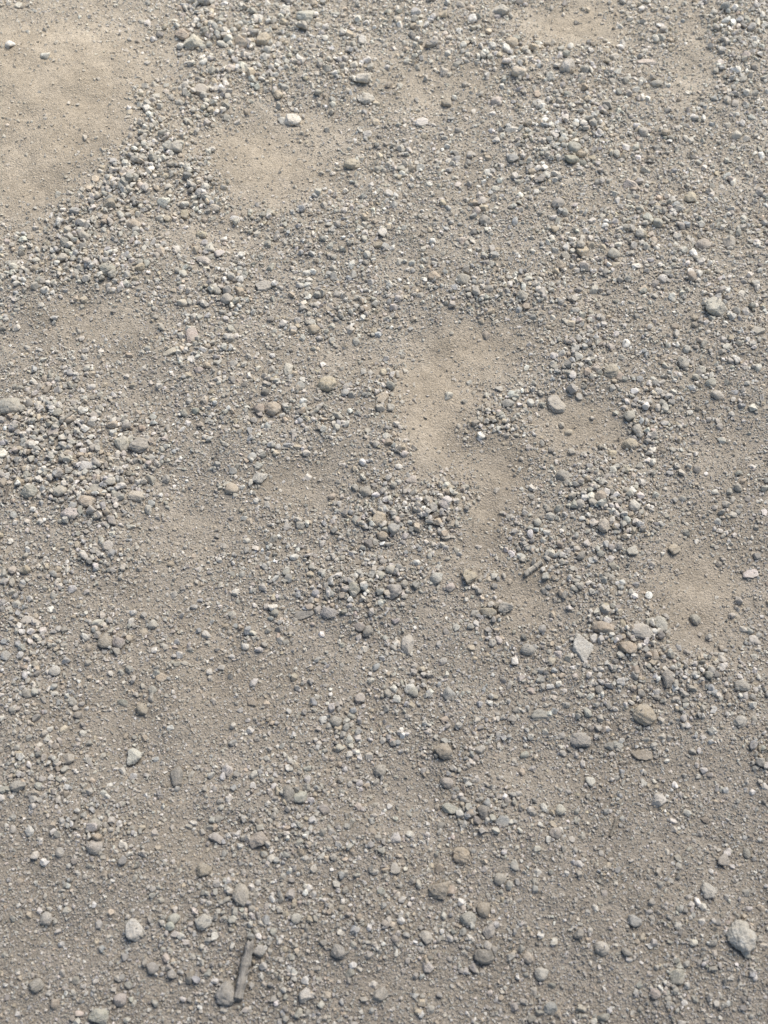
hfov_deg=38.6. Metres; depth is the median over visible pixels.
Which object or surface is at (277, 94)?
angular stone
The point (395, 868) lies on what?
flat stone
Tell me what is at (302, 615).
flat stone
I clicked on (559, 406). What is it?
flat stone
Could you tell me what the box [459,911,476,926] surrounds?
rounded stone
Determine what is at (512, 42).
rounded stone
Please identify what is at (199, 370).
angular stone
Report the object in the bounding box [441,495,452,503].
angular stone
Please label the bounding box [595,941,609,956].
rounded stone
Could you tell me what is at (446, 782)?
rounded stone
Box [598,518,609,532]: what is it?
angular stone
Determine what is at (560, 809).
angular stone
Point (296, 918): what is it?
rounded stone
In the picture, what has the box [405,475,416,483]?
angular stone
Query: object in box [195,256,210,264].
rounded stone
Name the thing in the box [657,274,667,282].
rounded stone
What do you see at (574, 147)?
rounded stone
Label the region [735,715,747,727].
rounded stone
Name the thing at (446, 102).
rounded stone
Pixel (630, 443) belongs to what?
rounded stone
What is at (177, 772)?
angular stone
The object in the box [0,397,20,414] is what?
rounded stone
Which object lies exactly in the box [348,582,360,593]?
angular stone
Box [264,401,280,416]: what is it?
rounded stone
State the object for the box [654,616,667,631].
rounded stone
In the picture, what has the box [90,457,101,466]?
angular stone
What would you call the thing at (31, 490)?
rounded stone
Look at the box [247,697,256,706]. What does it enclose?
flat stone
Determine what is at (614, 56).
angular stone
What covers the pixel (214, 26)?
rounded stone
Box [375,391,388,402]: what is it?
flat stone
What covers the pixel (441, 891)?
angular stone
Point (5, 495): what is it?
twig
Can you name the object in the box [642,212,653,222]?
angular stone
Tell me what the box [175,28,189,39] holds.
rounded stone
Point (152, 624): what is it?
rounded stone
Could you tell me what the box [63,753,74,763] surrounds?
angular stone
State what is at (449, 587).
rounded stone
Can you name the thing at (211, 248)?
angular stone
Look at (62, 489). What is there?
rounded stone
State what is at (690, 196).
angular stone
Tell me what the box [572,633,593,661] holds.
flat stone
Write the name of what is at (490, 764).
grit
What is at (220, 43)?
rounded stone
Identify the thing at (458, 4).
rounded stone
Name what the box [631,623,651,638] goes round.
rounded stone
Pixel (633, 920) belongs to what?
angular stone
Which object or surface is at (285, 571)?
rounded stone
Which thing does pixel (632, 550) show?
angular stone
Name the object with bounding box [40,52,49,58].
angular stone
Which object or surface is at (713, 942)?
angular stone
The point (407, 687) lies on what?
angular stone
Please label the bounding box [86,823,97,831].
flat stone
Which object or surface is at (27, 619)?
flat stone
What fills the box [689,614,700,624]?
rounded stone
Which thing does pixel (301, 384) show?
rounded stone
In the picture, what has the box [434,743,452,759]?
angular stone
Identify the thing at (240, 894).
rounded stone
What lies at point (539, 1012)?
angular stone
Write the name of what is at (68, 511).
rounded stone
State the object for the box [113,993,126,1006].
rounded stone
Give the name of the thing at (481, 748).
angular stone
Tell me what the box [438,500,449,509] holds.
angular stone
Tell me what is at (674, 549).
angular stone
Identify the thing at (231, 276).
rounded stone
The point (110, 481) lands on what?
rounded stone
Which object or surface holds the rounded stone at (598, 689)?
on the ground
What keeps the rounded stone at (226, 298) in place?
on the ground
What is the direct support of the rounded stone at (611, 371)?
on the ground
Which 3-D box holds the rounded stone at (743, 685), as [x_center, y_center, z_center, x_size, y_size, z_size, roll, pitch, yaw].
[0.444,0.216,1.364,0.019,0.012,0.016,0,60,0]
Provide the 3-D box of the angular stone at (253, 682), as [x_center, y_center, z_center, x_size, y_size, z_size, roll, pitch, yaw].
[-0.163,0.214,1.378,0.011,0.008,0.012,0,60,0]
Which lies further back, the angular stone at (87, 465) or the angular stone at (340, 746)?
the angular stone at (87, 465)
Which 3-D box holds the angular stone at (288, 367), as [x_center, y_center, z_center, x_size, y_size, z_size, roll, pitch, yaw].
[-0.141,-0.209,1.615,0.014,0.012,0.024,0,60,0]
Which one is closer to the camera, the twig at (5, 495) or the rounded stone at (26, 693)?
the rounded stone at (26, 693)
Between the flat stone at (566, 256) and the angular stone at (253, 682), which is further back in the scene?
the flat stone at (566, 256)
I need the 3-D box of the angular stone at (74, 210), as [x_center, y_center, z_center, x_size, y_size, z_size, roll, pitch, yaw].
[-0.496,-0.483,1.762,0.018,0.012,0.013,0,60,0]
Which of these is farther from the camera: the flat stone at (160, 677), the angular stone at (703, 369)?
the angular stone at (703, 369)
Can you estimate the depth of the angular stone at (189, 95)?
1.90 m
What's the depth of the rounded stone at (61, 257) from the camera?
1.71 m
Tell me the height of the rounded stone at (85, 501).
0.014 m
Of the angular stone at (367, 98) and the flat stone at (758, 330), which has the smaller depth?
the flat stone at (758, 330)
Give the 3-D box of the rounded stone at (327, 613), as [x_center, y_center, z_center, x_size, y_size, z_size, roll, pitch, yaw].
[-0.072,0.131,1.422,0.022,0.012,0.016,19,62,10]
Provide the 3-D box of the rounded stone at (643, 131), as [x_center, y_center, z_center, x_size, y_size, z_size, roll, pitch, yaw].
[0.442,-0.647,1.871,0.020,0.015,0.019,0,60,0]
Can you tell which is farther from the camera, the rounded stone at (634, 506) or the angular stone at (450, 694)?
the rounded stone at (634, 506)
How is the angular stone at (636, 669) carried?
on the ground
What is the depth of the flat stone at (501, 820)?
1.28 m
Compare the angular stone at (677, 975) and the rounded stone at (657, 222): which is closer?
the angular stone at (677, 975)
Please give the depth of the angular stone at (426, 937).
1.21 m
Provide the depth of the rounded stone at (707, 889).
1.24 m
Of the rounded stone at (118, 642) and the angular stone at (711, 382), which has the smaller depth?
the rounded stone at (118, 642)
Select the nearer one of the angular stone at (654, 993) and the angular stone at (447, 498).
the angular stone at (654, 993)
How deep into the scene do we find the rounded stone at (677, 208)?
1.78 m
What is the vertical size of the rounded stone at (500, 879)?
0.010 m
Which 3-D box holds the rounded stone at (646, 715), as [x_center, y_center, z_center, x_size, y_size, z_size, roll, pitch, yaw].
[0.320,0.250,1.352,0.029,0.019,0.028,0,60,0]
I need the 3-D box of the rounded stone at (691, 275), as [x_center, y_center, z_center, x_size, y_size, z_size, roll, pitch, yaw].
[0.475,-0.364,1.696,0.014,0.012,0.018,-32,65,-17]
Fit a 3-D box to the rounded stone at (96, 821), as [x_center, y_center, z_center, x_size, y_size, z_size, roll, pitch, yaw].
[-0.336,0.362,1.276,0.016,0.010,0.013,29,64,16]
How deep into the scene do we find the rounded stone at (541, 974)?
1.20 m
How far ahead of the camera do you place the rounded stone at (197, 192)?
1.79 m
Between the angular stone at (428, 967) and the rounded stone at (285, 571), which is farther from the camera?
the rounded stone at (285, 571)
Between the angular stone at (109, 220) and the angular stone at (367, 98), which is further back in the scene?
the angular stone at (367, 98)
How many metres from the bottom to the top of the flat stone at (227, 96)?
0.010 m
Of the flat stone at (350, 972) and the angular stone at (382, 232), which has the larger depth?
the angular stone at (382, 232)
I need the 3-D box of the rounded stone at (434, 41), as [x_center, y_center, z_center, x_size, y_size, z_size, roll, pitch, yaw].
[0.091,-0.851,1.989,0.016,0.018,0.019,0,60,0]
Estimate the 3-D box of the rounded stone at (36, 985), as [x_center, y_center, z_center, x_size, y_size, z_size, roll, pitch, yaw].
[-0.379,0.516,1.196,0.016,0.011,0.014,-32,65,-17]
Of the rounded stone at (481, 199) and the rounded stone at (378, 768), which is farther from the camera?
the rounded stone at (481, 199)
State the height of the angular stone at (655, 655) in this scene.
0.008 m
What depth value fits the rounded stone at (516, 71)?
1.93 m
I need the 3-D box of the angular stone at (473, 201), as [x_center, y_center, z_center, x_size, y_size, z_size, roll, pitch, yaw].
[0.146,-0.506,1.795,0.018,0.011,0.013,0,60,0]
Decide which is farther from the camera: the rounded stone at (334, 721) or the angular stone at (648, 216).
the angular stone at (648, 216)
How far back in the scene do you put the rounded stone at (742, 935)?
1.21 m
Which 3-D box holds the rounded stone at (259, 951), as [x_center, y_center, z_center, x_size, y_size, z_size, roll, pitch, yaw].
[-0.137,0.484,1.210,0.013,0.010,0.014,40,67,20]
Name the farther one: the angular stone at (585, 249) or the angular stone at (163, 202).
the angular stone at (163, 202)
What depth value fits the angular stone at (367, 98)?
1.92 m
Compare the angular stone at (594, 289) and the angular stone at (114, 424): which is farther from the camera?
the angular stone at (594, 289)
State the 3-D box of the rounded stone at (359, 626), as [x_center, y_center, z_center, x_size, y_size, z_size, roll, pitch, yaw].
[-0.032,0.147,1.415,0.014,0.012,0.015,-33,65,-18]
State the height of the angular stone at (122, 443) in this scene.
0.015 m
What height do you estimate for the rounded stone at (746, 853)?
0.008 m
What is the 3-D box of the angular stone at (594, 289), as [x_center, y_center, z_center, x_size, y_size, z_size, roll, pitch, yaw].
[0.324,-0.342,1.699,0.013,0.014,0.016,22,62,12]
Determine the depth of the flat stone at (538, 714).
1.35 m
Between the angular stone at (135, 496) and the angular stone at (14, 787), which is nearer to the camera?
the angular stone at (14, 787)
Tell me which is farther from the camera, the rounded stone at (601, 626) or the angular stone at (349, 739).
the rounded stone at (601, 626)
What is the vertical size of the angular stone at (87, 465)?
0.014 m
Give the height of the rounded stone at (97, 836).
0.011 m
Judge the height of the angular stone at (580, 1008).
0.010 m
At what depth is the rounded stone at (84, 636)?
1.40 m
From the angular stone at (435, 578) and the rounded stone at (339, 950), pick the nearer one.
the rounded stone at (339, 950)
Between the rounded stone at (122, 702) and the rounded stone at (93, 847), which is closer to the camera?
the rounded stone at (93, 847)
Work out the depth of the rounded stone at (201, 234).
1.76 m
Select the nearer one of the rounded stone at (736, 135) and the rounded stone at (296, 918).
the rounded stone at (296, 918)
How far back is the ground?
1.49 m
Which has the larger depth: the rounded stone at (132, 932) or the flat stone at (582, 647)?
the flat stone at (582, 647)
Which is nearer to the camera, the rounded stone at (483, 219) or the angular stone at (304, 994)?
the angular stone at (304, 994)
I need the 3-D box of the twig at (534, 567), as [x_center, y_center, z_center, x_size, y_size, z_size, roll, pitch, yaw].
[0.197,0.075,1.450,0.036,0.008,0.010,-36,66,-10]
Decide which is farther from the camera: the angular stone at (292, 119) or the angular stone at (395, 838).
the angular stone at (292, 119)
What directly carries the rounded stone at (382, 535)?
on the ground
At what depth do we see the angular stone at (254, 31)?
1.99 m
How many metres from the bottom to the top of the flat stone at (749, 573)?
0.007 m
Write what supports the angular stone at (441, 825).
on the ground
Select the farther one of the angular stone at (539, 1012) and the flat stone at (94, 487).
the flat stone at (94, 487)
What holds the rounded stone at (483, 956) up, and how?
on the ground
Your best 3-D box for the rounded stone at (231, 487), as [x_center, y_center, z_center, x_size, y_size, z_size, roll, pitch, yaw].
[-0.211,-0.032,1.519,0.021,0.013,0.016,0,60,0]
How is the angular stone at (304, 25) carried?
on the ground
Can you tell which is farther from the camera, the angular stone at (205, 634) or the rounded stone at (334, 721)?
the angular stone at (205, 634)
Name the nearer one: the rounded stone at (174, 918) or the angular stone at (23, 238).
the rounded stone at (174, 918)
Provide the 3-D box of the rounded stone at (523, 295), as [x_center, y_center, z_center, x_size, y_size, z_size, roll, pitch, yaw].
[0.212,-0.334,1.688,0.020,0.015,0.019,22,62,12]
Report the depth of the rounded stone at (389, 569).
1.44 m
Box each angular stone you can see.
[5,40,15,47]
[9,780,25,792]
[18,236,28,241]
[24,825,34,836]
[27,455,34,461]
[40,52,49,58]
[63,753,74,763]
[69,207,79,214]
[77,461,93,471]
[80,552,88,559]
[86,505,95,514]
[88,1008,108,1023]
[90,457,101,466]
[91,619,103,626]
[102,540,113,550]
[103,198,116,208]
[106,420,117,428]
[107,217,113,224]
[107,515,116,524]
[112,647,120,656]
[114,436,128,451]
[127,748,141,765]
[128,490,144,501]
[145,475,155,484]
[146,962,158,973]
[157,197,169,207]
[162,347,176,356]
[170,140,181,151]
[170,766,182,786]
[183,33,204,49]
[183,92,192,98]
[194,83,208,95]
[194,367,202,373]
[194,914,211,929]
[200,26,209,35]
[201,630,210,638]
[204,244,214,252]
[208,832,223,843]
[209,204,220,211]
[212,285,222,294]
[214,250,224,256]
[221,764,232,775]
[228,611,235,618]
[235,35,246,47]
[235,286,246,295]
[249,29,258,34]
[249,678,257,686]
[249,831,268,848]
[252,472,267,483]
[270,609,278,616]
[273,90,282,98]
[279,319,286,326]
[284,113,301,125]
[284,363,292,375]
[293,791,306,802]
[296,10,314,22]
[299,987,310,1002]
[301,21,307,29]
[318,804,329,814]
[332,412,342,419]
[335,744,344,751]
[345,735,353,744]
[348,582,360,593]
[355,693,365,702]
[356,73,370,82]
[357,93,374,104]
[364,539,372,547]
[372,511,385,527]
[372,987,387,1002]
[378,228,386,236]
[381,243,389,250]
[385,584,401,598]
[387,523,399,535]
[390,832,400,843]
[401,634,413,655]
[404,684,414,694]
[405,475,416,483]
[415,117,428,125]
[420,931,432,943]
[422,961,433,972]
[428,881,449,899]
[429,572,442,584]
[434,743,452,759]
[435,863,442,872]
[437,822,445,829]
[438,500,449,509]
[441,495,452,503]
[442,803,457,813]
[443,686,455,700]
[453,846,469,865]
[461,264,469,273]
[463,570,477,583]
[468,199,478,205]
[471,815,481,824]
[474,745,485,754]
[482,330,490,339]
[482,922,494,938]
[491,96,501,105]
[492,4,509,15]
[497,601,513,612]
[502,399,514,406]
[504,127,517,133]
[507,154,518,161]
[529,43,538,51]
[535,1010,543,1015]
[536,174,545,181]
[543,1002,557,1015]
[545,512,555,520]
[548,548,554,557]
[555,804,565,814]
[559,58,574,72]
[564,155,577,163]
[574,928,583,938]
[576,246,588,255]
[576,1004,586,1012]
[579,261,589,270]
[585,777,595,786]
[589,285,597,293]
[594,490,605,500]
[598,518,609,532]
[608,450,616,458]
[609,53,619,59]
[612,741,622,749]
[619,641,636,652]
[621,224,628,230]
[623,178,639,189]
[626,545,638,554]
[627,914,641,926]
[630,665,640,673]
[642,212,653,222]
[649,430,657,438]
[649,987,660,999]
[650,650,658,659]
[651,794,666,807]
[662,669,674,687]
[668,544,680,554]
[668,968,684,984]
[684,191,696,201]
[695,365,705,373]
[705,297,727,316]
[705,378,715,386]
[705,671,712,678]
[708,939,717,946]
[718,853,729,865]
[722,236,735,247]
[747,22,756,31]
[749,740,757,749]
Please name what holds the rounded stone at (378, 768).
on the ground
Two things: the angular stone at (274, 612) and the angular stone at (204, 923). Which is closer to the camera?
the angular stone at (204, 923)
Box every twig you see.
[2,487,9,503]
[70,809,82,829]
[232,939,253,1003]
[524,559,543,576]
[609,817,617,836]
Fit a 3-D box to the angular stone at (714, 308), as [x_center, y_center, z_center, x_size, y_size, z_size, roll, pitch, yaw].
[0.504,-0.310,1.667,0.035,0.024,0.031,0,60,0]
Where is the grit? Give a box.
[0,0,767,1023]
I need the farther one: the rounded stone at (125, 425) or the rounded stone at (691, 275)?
the rounded stone at (691, 275)
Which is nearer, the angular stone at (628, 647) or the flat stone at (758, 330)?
the angular stone at (628, 647)
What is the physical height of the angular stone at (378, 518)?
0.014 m
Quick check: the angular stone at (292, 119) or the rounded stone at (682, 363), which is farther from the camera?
the angular stone at (292, 119)
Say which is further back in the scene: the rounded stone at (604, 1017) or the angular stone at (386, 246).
the angular stone at (386, 246)
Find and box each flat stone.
[20,616,33,623]
[48,428,58,435]
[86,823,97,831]
[87,483,102,491]
[155,672,167,682]
[170,930,179,937]
[180,209,188,219]
[186,326,197,342]
[224,93,230,99]
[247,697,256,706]
[255,280,271,291]
[293,610,313,619]
[345,967,354,977]
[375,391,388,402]
[390,862,400,873]
[495,815,509,826]
[531,709,552,720]
[547,395,566,412]
[561,253,569,260]
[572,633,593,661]
[630,749,652,759]
[636,59,655,64]
[742,569,758,577]
[750,326,765,335]
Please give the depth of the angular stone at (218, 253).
1.73 m
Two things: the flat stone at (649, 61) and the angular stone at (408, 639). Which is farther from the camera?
the flat stone at (649, 61)
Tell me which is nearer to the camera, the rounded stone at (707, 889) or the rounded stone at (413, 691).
the rounded stone at (707, 889)
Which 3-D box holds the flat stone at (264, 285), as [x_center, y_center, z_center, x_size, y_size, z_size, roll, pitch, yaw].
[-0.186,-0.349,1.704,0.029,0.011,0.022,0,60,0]
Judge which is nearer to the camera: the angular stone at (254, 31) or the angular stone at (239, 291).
the angular stone at (239, 291)
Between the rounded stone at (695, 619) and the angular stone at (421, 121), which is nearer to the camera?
the rounded stone at (695, 619)
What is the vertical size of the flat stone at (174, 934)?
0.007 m
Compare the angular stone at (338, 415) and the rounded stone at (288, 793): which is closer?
the rounded stone at (288, 793)
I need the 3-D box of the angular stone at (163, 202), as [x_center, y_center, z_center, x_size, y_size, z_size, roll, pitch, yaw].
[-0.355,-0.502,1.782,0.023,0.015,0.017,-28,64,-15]
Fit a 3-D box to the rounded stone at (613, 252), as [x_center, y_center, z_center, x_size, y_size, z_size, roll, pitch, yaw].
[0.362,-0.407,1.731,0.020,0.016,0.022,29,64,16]
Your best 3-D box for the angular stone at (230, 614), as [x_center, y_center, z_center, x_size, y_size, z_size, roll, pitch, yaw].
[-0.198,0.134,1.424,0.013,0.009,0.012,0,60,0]
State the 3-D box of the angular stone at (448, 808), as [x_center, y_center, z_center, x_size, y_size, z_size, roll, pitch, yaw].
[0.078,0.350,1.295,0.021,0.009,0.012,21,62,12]
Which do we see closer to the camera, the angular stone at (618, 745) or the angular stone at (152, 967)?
the angular stone at (152, 967)
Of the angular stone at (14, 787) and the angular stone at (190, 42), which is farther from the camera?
the angular stone at (190, 42)
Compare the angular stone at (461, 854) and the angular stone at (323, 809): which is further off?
the angular stone at (323, 809)
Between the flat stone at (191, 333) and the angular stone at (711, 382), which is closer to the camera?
the angular stone at (711, 382)
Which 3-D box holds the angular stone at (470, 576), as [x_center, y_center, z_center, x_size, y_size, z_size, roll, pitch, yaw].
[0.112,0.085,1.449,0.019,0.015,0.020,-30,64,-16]
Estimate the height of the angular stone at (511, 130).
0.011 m
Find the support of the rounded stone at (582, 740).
on the ground
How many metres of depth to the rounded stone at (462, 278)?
1.70 m
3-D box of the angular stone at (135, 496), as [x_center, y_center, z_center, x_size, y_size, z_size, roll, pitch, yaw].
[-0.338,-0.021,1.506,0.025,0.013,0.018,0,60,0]
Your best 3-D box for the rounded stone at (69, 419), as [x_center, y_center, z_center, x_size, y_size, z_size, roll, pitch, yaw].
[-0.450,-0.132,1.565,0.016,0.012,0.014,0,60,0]
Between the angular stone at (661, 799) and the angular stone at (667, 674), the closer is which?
the angular stone at (661, 799)
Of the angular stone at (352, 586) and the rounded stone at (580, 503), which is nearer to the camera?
the angular stone at (352, 586)
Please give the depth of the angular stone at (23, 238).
1.74 m
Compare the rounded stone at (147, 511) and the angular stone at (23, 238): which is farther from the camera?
the angular stone at (23, 238)
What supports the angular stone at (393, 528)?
on the ground
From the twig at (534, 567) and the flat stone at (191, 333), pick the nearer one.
the twig at (534, 567)
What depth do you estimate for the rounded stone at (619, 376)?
1.60 m
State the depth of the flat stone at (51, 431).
1.55 m
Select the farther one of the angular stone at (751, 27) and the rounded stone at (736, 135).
the angular stone at (751, 27)
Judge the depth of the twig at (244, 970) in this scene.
1.20 m
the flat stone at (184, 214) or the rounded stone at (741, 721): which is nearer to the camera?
the rounded stone at (741, 721)
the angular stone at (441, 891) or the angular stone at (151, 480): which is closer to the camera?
the angular stone at (441, 891)
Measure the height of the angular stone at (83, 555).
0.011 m
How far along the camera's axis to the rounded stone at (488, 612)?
1.42 m
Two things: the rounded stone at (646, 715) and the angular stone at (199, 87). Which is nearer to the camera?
the rounded stone at (646, 715)
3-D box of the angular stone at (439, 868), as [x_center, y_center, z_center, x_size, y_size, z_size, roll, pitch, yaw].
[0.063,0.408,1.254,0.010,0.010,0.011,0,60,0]
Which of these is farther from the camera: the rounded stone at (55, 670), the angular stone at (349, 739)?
the rounded stone at (55, 670)
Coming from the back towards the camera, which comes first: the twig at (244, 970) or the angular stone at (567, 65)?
the angular stone at (567, 65)
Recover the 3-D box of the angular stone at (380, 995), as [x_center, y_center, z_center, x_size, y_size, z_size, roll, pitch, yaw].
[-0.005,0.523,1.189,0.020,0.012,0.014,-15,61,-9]
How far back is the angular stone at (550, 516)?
1.49 m
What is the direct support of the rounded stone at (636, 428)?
on the ground
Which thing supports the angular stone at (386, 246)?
on the ground
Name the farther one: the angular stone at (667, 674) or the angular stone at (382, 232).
the angular stone at (382, 232)
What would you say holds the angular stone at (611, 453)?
on the ground
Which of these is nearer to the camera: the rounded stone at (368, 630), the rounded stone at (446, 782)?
the rounded stone at (446, 782)
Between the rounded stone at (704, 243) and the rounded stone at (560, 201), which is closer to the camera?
the rounded stone at (704, 243)
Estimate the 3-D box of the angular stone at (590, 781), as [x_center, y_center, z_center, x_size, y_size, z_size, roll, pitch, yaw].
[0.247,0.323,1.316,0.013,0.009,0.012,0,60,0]
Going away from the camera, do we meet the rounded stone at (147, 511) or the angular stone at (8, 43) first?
the rounded stone at (147, 511)
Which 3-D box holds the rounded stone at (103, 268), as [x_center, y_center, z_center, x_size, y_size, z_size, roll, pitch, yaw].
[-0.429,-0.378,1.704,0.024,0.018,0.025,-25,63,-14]
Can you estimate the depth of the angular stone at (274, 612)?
1.42 m
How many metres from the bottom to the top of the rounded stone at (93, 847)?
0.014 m
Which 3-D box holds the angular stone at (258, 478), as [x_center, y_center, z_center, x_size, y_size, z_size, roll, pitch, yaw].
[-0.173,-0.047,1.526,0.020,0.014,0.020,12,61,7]
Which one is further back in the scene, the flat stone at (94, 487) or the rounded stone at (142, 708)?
the flat stone at (94, 487)
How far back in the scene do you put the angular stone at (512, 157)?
1.83 m
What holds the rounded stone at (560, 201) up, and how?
on the ground
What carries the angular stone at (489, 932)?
on the ground
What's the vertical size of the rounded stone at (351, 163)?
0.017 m
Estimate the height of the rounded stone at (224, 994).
0.016 m
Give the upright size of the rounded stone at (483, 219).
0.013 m
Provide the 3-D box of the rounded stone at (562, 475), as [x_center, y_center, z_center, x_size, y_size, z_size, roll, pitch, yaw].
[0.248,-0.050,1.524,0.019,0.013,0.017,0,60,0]
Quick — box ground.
[0,0,767,1023]
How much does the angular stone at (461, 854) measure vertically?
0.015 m
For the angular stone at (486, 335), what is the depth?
1.66 m
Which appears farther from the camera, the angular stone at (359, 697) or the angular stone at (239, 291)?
the angular stone at (239, 291)
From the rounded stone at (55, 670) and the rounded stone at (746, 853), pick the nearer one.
the rounded stone at (746, 853)
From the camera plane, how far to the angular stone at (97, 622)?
1.41 m
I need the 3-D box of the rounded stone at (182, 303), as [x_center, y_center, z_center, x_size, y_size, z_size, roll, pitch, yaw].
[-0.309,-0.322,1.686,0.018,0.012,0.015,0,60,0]
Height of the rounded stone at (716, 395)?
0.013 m
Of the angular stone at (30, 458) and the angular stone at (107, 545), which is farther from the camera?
the angular stone at (30, 458)
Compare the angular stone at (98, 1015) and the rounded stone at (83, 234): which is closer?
the angular stone at (98, 1015)
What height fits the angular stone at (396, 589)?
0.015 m
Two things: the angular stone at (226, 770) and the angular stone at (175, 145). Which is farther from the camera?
the angular stone at (175, 145)
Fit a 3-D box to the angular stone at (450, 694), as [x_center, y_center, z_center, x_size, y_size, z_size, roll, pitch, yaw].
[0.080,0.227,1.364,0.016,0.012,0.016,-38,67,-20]
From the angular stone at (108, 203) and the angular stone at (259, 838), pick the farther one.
the angular stone at (108, 203)
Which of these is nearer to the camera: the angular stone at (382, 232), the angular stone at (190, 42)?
the angular stone at (382, 232)
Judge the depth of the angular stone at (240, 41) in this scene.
1.98 m
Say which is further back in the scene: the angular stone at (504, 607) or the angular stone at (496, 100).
the angular stone at (496, 100)
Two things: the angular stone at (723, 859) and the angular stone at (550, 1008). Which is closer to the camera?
the angular stone at (550, 1008)
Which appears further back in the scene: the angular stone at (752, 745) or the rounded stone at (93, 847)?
the angular stone at (752, 745)
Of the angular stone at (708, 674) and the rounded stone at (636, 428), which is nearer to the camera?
the angular stone at (708, 674)
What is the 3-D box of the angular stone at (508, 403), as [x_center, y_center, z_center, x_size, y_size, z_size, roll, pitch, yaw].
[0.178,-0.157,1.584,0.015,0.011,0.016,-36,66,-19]
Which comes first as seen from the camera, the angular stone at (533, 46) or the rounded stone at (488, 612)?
the rounded stone at (488, 612)
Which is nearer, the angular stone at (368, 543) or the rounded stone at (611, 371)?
the angular stone at (368, 543)
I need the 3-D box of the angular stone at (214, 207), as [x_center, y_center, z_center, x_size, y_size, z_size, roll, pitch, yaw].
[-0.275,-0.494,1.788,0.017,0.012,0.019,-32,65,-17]
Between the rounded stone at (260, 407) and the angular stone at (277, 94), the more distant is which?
the angular stone at (277, 94)
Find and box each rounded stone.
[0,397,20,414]
[21,484,37,497]
[22,688,32,698]
[29,978,44,992]
[39,911,51,925]
[48,665,60,675]
[50,999,59,1010]
[53,485,66,496]
[56,253,67,261]
[60,507,78,518]
[64,416,73,423]
[78,231,89,240]
[78,495,95,506]
[80,633,90,640]
[86,840,102,854]
[88,818,101,827]
[91,833,101,840]
[98,263,115,275]
[98,633,111,647]
[105,477,115,484]
[112,637,124,648]
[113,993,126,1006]
[117,699,127,706]
[121,422,130,428]
[125,918,142,941]
[126,219,140,228]
[128,437,149,452]
[136,703,148,714]
[144,505,151,514]
[148,619,157,629]
[167,913,179,923]
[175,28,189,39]
[177,299,187,306]
[194,188,201,197]
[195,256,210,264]
[196,231,206,237]
[196,863,211,876]
[211,22,218,30]
[215,980,234,1006]
[216,40,225,47]
[220,293,232,303]
[224,482,238,493]
[227,273,235,280]
[232,883,248,905]
[253,403,264,412]
[253,944,265,957]
[256,32,269,45]
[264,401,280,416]
[282,568,289,574]
[282,785,294,803]
[291,913,301,923]
[294,381,304,390]
[308,324,319,333]
[317,376,335,391]
[320,607,336,618]
[329,716,341,726]
[331,944,345,958]
[343,159,359,168]
[354,622,364,631]
[359,486,371,496]
[362,625,373,636]
[373,764,385,777]
[375,570,384,578]
[376,531,387,539]
[385,565,395,574]
[408,687,417,696]
[428,271,440,279]
[430,36,438,46]
[440,777,453,788]
[441,98,451,106]
[445,582,454,591]
[455,1,464,7]
[456,273,469,284]
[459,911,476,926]
[474,948,493,963]
[477,196,485,204]
[477,804,489,819]
[477,902,489,917]
[479,215,490,224]
[480,608,496,616]
[494,873,506,885]
[505,37,517,47]
[511,66,526,76]
[516,290,527,300]
[520,643,534,655]
[522,951,532,963]
[535,967,548,981]
[549,827,561,838]
[551,197,564,207]
[556,470,569,480]
[568,142,581,152]
[569,732,590,746]
[576,240,584,247]
[576,499,584,508]
[591,621,614,634]
[594,684,602,693]
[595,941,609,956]
[599,1013,609,1021]
[604,363,618,378]
[607,247,619,257]
[616,371,623,381]
[621,438,637,449]
[623,410,634,420]
[629,499,640,511]
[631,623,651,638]
[632,424,642,433]
[632,704,656,724]
[638,127,648,136]
[650,80,662,86]
[653,218,662,226]
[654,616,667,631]
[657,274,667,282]
[674,205,682,211]
[678,356,689,367]
[687,271,696,281]
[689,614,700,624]
[695,238,711,249]
[701,882,716,898]
[710,390,724,399]
[725,919,757,954]
[731,130,741,139]
[734,680,749,691]
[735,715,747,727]
[743,848,750,858]
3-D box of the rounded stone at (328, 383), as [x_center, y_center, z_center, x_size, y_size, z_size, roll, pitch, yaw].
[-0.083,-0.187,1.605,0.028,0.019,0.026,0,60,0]
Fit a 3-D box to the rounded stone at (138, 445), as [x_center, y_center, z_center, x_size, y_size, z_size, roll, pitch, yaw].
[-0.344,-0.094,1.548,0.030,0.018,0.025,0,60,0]
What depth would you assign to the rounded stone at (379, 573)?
1.44 m
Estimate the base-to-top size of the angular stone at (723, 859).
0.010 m
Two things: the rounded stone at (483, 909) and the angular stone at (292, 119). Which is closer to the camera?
the rounded stone at (483, 909)
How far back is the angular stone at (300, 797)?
1.29 m
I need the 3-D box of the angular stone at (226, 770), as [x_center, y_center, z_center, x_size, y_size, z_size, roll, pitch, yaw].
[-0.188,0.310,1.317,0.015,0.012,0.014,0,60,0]
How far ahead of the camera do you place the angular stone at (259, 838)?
1.26 m
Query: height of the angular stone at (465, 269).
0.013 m
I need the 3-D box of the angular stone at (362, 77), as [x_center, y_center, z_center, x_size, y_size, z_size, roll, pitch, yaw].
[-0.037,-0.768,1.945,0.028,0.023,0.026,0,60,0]
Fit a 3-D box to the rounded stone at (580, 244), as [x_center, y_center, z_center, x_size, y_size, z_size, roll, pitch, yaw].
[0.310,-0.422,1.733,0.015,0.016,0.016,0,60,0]
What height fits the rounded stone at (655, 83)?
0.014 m
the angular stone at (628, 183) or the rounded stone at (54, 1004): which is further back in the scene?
the angular stone at (628, 183)
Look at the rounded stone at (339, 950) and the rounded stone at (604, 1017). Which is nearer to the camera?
the rounded stone at (604, 1017)
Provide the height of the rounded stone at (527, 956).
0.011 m
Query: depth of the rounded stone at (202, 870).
1.25 m

